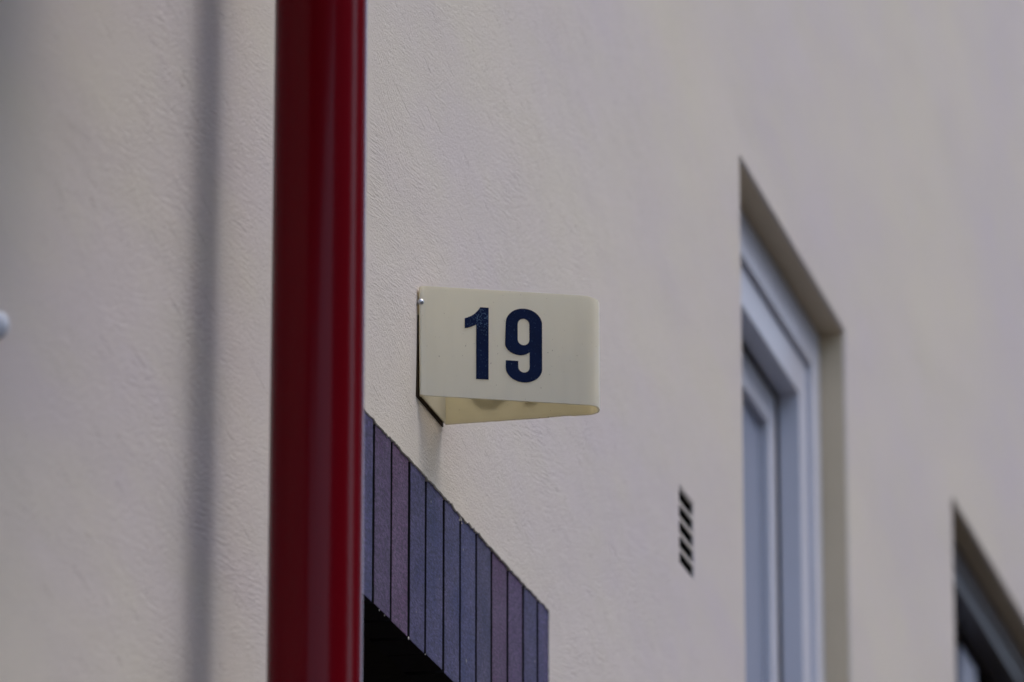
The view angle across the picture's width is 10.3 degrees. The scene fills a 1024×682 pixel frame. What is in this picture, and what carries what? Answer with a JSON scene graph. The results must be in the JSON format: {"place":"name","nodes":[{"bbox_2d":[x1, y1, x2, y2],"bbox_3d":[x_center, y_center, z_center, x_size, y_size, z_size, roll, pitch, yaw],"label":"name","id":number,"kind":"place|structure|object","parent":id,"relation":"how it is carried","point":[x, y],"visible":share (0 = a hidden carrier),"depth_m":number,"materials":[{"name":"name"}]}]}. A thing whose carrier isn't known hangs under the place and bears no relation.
{"place":"outdoors","nodes":[
{"label":"outdoors","id":0,"kind":"place"},
{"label":"pavement","id":1,"kind":"structure","parent":0,"visible":0},
{"bbox_2d":[0,0,1023,681],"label":"townhouse","id":2,"kind":"structure","parent":1,"relation":"on","point":[780,242],"depth_m":8.41,"materials":[{"name":"paint"}]},
{"bbox_2d":[0,311,8,338],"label":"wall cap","id":3,"kind":"object","parent":2,"relation":"attached to","point":[4,325],"visible":1,"depth_m":5.67,"materials":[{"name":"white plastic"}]},
{"bbox_2d":[266,0,367,681],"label":"downpipe","id":4,"kind":"object","parent":2,"relation":"attached to","point":[315,531],"depth_m":6.40,"materials":[{"name":"red metal"}]},
{"bbox_2d":[416,286,599,426],"bbox_3d":[-0.004,0.014,7.495,0.224,0.154,0.150,-4,-17,12],"label":"house number sign","id":5,"kind":"object","parent":2,"relation":"attached to","point":[490,355],"visible":1,"depth_m":7.48,"materials":[{"name":"beige plastic"}]},
{"bbox_2d":[740,208,824,681],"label":"window","id":6,"kind":"structure","parent":2,"relation":"in","point":[776,330],"depth_m":10.59,"materials":[{"name":"white paint"}]},
{"bbox_2d":[953,539,1023,681],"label":"window","id":7,"kind":"structure","parent":2,"relation":"in","point":[976,617],"depth_m":12.99,"materials":[{"name":"grey paint"}]}
]}

